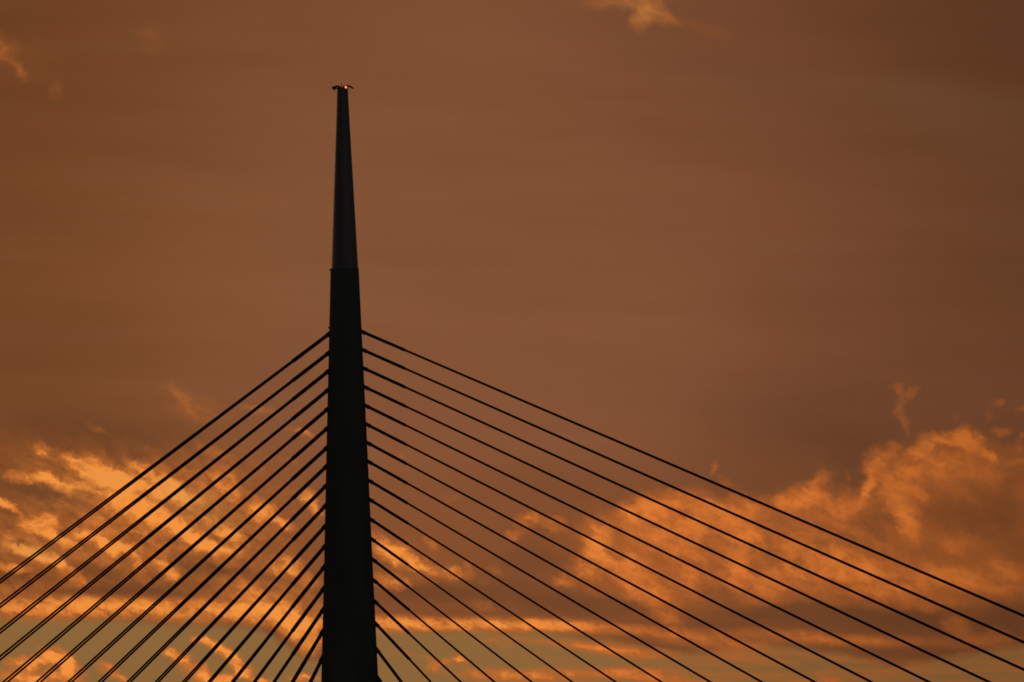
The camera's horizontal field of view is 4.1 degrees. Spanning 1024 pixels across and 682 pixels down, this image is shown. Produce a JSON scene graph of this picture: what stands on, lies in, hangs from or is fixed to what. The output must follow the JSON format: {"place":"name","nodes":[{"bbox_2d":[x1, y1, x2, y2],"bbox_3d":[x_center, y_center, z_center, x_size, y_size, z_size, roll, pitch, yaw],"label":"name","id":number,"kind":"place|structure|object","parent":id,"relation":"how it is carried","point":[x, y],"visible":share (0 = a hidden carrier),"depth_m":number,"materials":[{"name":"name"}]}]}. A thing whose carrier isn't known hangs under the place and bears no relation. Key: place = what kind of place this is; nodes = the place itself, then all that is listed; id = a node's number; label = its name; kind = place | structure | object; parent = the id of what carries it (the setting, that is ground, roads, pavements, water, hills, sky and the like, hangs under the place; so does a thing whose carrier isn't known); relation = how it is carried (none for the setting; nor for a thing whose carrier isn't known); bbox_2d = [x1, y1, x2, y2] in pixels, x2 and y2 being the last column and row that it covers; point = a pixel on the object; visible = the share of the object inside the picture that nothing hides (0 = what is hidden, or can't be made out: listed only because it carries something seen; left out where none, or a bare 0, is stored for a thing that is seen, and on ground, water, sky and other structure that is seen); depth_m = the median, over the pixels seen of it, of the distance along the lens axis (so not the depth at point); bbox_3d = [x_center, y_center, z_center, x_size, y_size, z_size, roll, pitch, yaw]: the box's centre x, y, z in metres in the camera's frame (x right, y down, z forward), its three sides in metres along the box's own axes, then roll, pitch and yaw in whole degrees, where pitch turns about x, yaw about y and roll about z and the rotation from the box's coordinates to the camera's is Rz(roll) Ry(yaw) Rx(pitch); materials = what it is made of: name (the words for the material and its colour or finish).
{"place":"outdoors","nodes":[
{"label":"outdoors","id":0,"kind":"place"},
{"bbox_2d":[0,0,1023,681],"label":"sky","id":1,"kind":"structure","parent":0,"point":[770,252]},
{"label":"ground","id":2,"kind":"structure","parent":0,"visible":0},
{"bbox_2d":[321,83,377,681],"bbox_3d":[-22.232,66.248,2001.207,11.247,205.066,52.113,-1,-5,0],"label":"bridge pylon","id":3,"kind":"object","parent":2,"relation":"on","point":[349,645],"visible":1,"depth_m":2002.87,"materials":[{"name":"concrete"}]},
{"bbox_2d":[0,393,326,660],"bbox_3d":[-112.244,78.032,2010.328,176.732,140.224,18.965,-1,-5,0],"label":"stay cable","id":4,"kind":"object","parent":3,"relation":"attached to","point":[94,582],"visible":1,"depth_m":2007.76,"materials":[{"name":"metal"}]},
{"bbox_2d":[0,387,327,656],"bbox_3d":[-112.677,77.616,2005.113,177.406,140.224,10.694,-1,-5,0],"label":"stay cable","id":5,"kind":"object","parent":3,"relation":"attached to","point":[196,496],"visible":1,"depth_m":2005.45,"materials":[{"name":"metal"}]},
{"bbox_2d":[0,374,327,633],"bbox_3d":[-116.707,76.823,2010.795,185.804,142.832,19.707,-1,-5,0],"label":"stay cable","id":6,"kind":"object","parent":3,"relation":"attached to","point":[91,560],"visible":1,"depth_m":2007.99,"materials":[{"name":"metal"}]},
{"bbox_2d":[0,368,328,630],"bbox_3d":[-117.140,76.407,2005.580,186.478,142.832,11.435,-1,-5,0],"label":"stay cable","id":7,"kind":"object","parent":3,"relation":"attached to","point":[195,475],"visible":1,"depth_m":2005.71,"materials":[{"name":"metal"}]},
{"bbox_2d":[0,350,328,604],"bbox_3d":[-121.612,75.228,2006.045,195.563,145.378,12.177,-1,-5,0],"label":"stay cable","id":8,"kind":"object","parent":3,"relation":"attached to","point":[199,451],"visible":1,"depth_m":2005.97,"materials":[{"name":"metal"}]},
{"bbox_2d":[0,355,328,607],"bbox_3d":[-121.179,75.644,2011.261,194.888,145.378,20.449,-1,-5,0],"label":"stay cable","id":9,"kind":"object","parent":3,"relation":"attached to","point":[85,541],"visible":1,"depth_m":2008.21,"materials":[{"name":"metal"}]},
{"bbox_2d":[0,336,328,583],"bbox_3d":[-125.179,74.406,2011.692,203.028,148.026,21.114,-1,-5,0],"label":"stay cable","id":10,"kind":"object","parent":3,"relation":"attached to","point":[85,518],"visible":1,"depth_m":2008.44,"materials":[{"name":"metal"}]},
{"bbox_2d":[2,406,327,681],"bbox_3d":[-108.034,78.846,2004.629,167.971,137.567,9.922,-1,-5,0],"label":"stay cable","id":11,"kind":"object","parent":3,"relation":"attached to","point":[194,520],"visible":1,"depth_m":2005.17,"materials":[{"name":"metal"}]},
{"bbox_2d":[0,331,329,580],"bbox_3d":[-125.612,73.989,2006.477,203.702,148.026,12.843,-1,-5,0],"label":"stay cable","id":12,"kind":"object","parent":3,"relation":"attached to","point":[327,334],"visible":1,"depth_m":2006.24,"materials":[{"name":"metal"}]},
{"bbox_2d":[7,412,326,681],"bbox_3d":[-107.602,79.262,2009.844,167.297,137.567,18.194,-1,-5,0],"label":"stay cable","id":13,"kind":"object","parent":3,"relation":"attached to","point":[102,601],"visible":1,"depth_m":2007.50,"materials":[{"name":"metal"}]},
{"bbox_2d":[36,426,326,681],"bbox_3d":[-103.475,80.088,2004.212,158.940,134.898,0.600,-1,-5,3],"label":"stay cable","id":14,"kind":"object","parent":3,"relation":"attached to","point":[209,530],"visible":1,"depth_m":2004.91,"materials":[{"name":"metal"}]},
{"bbox_2d":[40,431,326,681],"bbox_3d":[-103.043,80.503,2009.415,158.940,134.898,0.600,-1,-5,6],"label":"stay cable","id":15,"kind":"object","parent":3,"relation":"attached to","point":[122,609],"visible":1,"depth_m":2007.16,"materials":[{"name":"metal"}]},
{"bbox_2d":[67,445,326,681],"bbox_3d":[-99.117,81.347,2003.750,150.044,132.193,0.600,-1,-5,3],"label":"stay cable","id":16,"kind":"object","parent":3,"relation":"attached to","point":[220,543],"visible":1,"depth_m":2004.65,"materials":[{"name":"metal"}]},
{"bbox_2d":[71,451,325,681],"bbox_3d":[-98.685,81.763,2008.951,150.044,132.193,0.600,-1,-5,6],"label":"stay cable","id":17,"kind":"object","parent":3,"relation":"attached to","point":[141,618],"visible":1,"depth_m":2006.84,"materials":[{"name":"metal"}]},
{"bbox_2d":[97,464,325,681],"bbox_3d":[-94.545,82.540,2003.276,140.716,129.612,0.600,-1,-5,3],"label":"stay cable","id":18,"kind":"object","parent":3,"relation":"attached to","point":[233,553],"visible":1,"depth_m":2004.41,"materials":[{"name":"metal"}]},
{"bbox_2d":[101,469,325,681],"bbox_3d":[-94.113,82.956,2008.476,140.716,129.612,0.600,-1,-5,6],"label":"stay cable","id":19,"kind":"object","parent":3,"relation":"attached to","point":[165,621],"visible":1,"depth_m":2006.52,"materials":[{"name":"metal"}]},
{"bbox_2d":[126,483,325,681],"bbox_3d":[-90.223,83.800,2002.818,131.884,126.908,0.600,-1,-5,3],"label":"stay cable","id":20,"kind":"object","parent":3,"relation":"attached to","point":[309,501],"visible":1,"depth_m":2004.18,"materials":[{"name":"metal"}]},
{"bbox_2d":[130,489,324,681],"bbox_3d":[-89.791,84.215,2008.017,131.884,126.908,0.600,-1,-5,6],"label":"stay cable","id":21,"kind":"object","parent":3,"relation":"attached to","point":[148,664],"visible":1,"depth_m":2006.19,"materials":[{"name":"metal"}]},
{"bbox_2d":[155,503,325,681],"bbox_3d":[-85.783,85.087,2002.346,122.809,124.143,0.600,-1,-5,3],"label":"stay cable","id":22,"kind":"object","parent":3,"relation":"attached to","point":[257,575],"visible":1,"depth_m":2003.95,"materials":[{"name":"metal"}]},
{"bbox_2d":[158,509,324,681],"bbox_3d":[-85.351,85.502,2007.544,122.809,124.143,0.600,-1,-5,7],"label":"stay cable","id":23,"kind":"object","parent":3,"relation":"attached to","point":[196,642],"visible":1,"depth_m":2005.89,"materials":[{"name":"metal"}]},
{"bbox_2d":[182,524,324,681],"bbox_3d":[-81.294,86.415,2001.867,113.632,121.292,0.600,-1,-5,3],"label":"stay cable","id":24,"kind":"object","parent":3,"relation":"attached to","point":[270,585],"visible":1,"depth_m":2003.74,"materials":[{"name":"metal"}]},
{"bbox_2d":[185,529,324,681],"bbox_3d":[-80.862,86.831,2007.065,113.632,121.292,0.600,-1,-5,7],"label":"stay cable","id":25,"kind":"object","parent":3,"relation":"attached to","point":[211,653],"visible":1,"depth_m":2005.56,"materials":[{"name":"metal"}]},
{"bbox_2d":[207,543,324,681],"bbox_3d":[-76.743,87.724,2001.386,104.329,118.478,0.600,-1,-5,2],"label":"stay cable","id":26,"kind":"object","parent":3,"relation":"attached to","point":[281,596],"visible":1,"depth_m":2003.53,"materials":[{"name":"metal"}]},
{"bbox_2d":[210,550,323,681],"bbox_3d":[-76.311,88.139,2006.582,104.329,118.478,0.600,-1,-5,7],"label":"stay cable","id":27,"kind":"object","parent":3,"relation":"attached to","point":[227,662],"visible":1,"depth_m":2005.25,"materials":[{"name":"metal"}]},
{"bbox_2d":[231,564,323,681],"bbox_3d":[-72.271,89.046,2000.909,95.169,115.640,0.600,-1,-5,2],"label":"stay cable","id":28,"kind":"object","parent":3,"relation":"attached to","point":[292,605],"visible":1,"depth_m":2003.32,"materials":[{"name":"metal"}]},
{"bbox_2d":[233,570,323,681],"bbox_3d":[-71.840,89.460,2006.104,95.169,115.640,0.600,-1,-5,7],"label":"stay cable","id":29,"kind":"object","parent":3,"relation":"attached to","point":[245,667],"visible":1,"depth_m":2004.95,"materials":[{"name":"metal"}]},
{"bbox_2d":[253,585,323,681],"bbox_3d":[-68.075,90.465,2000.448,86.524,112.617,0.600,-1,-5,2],"label":"stay cable","id":30,"kind":"object","parent":3,"relation":"attached to","point":[301,618],"visible":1,"depth_m":2003.10,"materials":[{"name":"metal"}]},
{"bbox_2d":[255,592,322,681],"bbox_3d":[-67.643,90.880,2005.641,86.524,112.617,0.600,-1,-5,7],"label":"stay cable","id":31,"kind":"object","parent":3,"relation":"attached to","point":[260,675],"visible":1,"depth_m":2004.65,"materials":[{"name":"metal"}]},
{"bbox_2d":[272,607,322,681],"bbox_3d":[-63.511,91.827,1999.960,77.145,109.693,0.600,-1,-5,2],"label":"stay cable","id":32,"kind":"object","parent":3,"relation":"attached to","point":[304,636],"visible":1,"depth_m":2002.88,"materials":[{"name":"metal"}]},
{"bbox_2d":[275,613,322,681],"bbox_3d":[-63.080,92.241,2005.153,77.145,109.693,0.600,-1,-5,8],"label":"stay cable","id":33,"kind":"object","parent":3,"relation":"attached to","point":[296,651],"visible":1,"depth_m":2004.36,"materials":[{"name":"metal"}]},
{"bbox_2d":[291,628,322,681],"bbox_3d":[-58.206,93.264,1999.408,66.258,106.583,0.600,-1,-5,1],"label":"stay cable","id":34,"kind":"object","parent":3,"relation":"attached to","point":[308,654],"visible":1,"depth_m":2002.68,"materials":[{"name":"metal"}]},
{"bbox_2d":[294,636,321,681],"bbox_3d":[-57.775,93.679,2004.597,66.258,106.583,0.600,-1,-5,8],"label":"stay cable","id":35,"kind":"object","parent":3,"relation":"attached to","point":[306,661],"visible":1,"depth_m":2004.03,"materials":[{"name":"metal"}]},
{"bbox_2d":[309,655,321,681],"bbox_3d":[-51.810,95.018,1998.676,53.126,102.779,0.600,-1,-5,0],"label":"stay cable","id":36,"kind":"object","parent":3,"relation":"attached to","point":[316,669],"visible":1,"depth_m":2002.49,"materials":[{"name":"metal"}]},
{"bbox_2d":[376,646,402,681],"bbox_3d":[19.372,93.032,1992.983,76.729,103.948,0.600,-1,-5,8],"label":"stay cable","id":37,"kind":"object","parent":3,"relation":"attached to","point":[388,665],"visible":1,"depth_m":2001.69,"materials":[{"name":"metal"}]},
{"bbox_2d":[374,620,430,681],"bbox_3d":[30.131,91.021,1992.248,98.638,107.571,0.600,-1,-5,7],"label":"stay cable","id":38,"kind":"object","parent":3,"relation":"attached to","point":[396,646],"visible":1,"depth_m":2001.70,"materials":[{"name":"metal"}]},
{"bbox_2d":[373,598,460,681],"bbox_3d":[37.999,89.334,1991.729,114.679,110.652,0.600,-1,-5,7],"label":"stay cable","id":39,"kind":"object","parent":3,"relation":"attached to","point":[404,629],"visible":1,"depth_m":2001.75,"materials":[{"name":"metal"}]},
{"bbox_2d":[372,577,494,681],"bbox_3d":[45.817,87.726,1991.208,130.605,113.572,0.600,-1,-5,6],"label":"stay cable","id":40,"kind":"object","parent":3,"relation":"attached to","point":[415,615],"visible":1,"depth_m":2001.67,"materials":[{"name":"metal"}]},
{"bbox_2d":[371,556,532,681],"bbox_3d":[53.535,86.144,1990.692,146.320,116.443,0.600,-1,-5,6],"label":"stay cable","id":41,"kind":"object","parent":3,"relation":"attached to","point":[427,601],"visible":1,"depth_m":2001.55,"materials":[{"name":"metal"}]},
{"bbox_2d":[370,536,572,681],"bbox_3d":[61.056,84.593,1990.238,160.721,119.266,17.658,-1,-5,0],"label":"stay cable","id":42,"kind":"object","parent":3,"relation":"attached to","point":[372,539],"visible":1,"depth_m":2001.37,"materials":[{"name":"metal"}]},
{"bbox_2d":[369,516,616,681],"bbox_3d":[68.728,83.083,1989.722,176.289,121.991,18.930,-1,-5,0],"label":"stay cable","id":43,"kind":"object","parent":3,"relation":"attached to","point":[372,520],"visible":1,"depth_m":2001.18,"materials":[{"name":"metal"}]},
{"bbox_2d":[368,497,662,681],"bbox_3d":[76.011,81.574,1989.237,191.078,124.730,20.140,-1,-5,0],"label":"stay cable","id":44,"kind":"object","parent":3,"relation":"attached to","point":[371,500],"visible":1,"depth_m":2000.94,"materials":[{"name":"metal"}]},
{"bbox_2d":[392,515,652,677],"bbox_3d":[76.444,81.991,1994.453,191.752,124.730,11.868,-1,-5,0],"label":"stay cable","id":45,"kind":"object","parent":3,"relation":"attached to","point":[521,595],"visible":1,"depth_m":2002.60,"materials":[{"name":"metal"}]},
{"bbox_2d":[367,478,711,681],"bbox_3d":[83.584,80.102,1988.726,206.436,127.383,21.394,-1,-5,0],"label":"stay cable","id":46,"kind":"object","parent":3,"relation":"attached to","point":[370,481],"visible":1,"depth_m":2000.78,"materials":[{"name":"metal"}]},
{"bbox_2d":[381,489,707,681],"bbox_3d":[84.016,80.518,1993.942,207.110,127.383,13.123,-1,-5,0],"label":"stay cable","id":47,"kind":"object","parent":3,"relation":"attached to","point":[570,600],"visible":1,"depth_m":2001.98,"materials":[{"name":"metal"}]},
{"bbox_2d":[370,461,757,680],"bbox_3d":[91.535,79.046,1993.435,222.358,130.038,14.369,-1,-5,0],"label":"stay cable","id":48,"kind":"object","parent":3,"relation":"attached to","point":[587,585],"visible":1,"depth_m":2001.95,"materials":[{"name":"metal"}]},
{"bbox_2d":[367,459,762,681],"bbox_3d":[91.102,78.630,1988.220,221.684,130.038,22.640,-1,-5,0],"label":"stay cable","id":49,"kind":"object","parent":3,"relation":"attached to","point":[369,462],"visible":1,"depth_m":2000.54,"materials":[{"name":"metal"}]},
{"bbox_2d":[366,440,815,681],"bbox_3d":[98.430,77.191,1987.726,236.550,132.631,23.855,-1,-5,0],"label":"stay cable","id":50,"kind":"object","parent":3,"relation":"attached to","point":[368,443],"visible":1,"depth_m":2000.33,"materials":[{"name":"metal"}]},
{"bbox_2d":[380,451,811,681],"bbox_3d":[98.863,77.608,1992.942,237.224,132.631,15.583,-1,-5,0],"label":"stay cable","id":51,"kind":"object","parent":3,"relation":"attached to","point":[626,582],"visible":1,"depth_m":2001.56,"materials":[{"name":"metal"}]},
{"bbox_2d":[368,424,868,681],"bbox_3d":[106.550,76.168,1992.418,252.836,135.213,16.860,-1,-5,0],"label":"stay cable","id":52,"kind":"object","parent":3,"relation":"attached to","point":[652,571],"visible":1,"depth_m":2001.32,"materials":[{"name":"metal"}]},
{"bbox_2d":[365,422,872,681],"bbox_3d":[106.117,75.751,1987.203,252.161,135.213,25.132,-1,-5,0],"label":"stay cable","id":53,"kind":"object","parent":3,"relation":"attached to","point":[543,514],"visible":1,"depth_m":2000.07,"materials":[{"name":"metal"}]},
{"bbox_2d":[364,403,930,681],"bbox_3d":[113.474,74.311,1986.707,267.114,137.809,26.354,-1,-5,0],"label":"stay cable","id":54,"kind":"object","parent":3,"relation":"attached to","point":[367,406],"visible":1,"depth_m":1999.78,"materials":[{"name":"metal"}]},
{"bbox_2d":[363,384,990,681],"bbox_3d":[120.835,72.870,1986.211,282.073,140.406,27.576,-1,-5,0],"label":"stay cable","id":55,"kind":"object","parent":3,"relation":"attached to","point":[571,484],"visible":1,"depth_m":1999.53,"materials":[{"name":"metal"}]},
{"bbox_2d":[360,329,1023,616],"bbox_3d":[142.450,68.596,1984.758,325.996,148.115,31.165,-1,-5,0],"label":"stay cable","id":56,"kind":"object","parent":3,"relation":"attached to","point":[562,417],"visible":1,"depth_m":2000.14,"materials":[{"name":"metal"}]},
{"bbox_2d":[361,347,1023,643],"bbox_3d":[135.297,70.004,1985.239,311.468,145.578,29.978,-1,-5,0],"label":"stay cable","id":57,"kind":"object","parent":3,"relation":"attached to","point":[364,350],"visible":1,"depth_m":1999.81,"materials":[{"name":"metal"}]},
{"bbox_2d":[362,366,1023,670],"bbox_3d":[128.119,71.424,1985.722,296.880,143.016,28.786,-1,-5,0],"label":"stay cable","id":58,"kind":"object","parent":3,"relation":"attached to","point":[579,466],"visible":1,"depth_m":1999.51,"materials":[{"name":"metal"}]}
]}

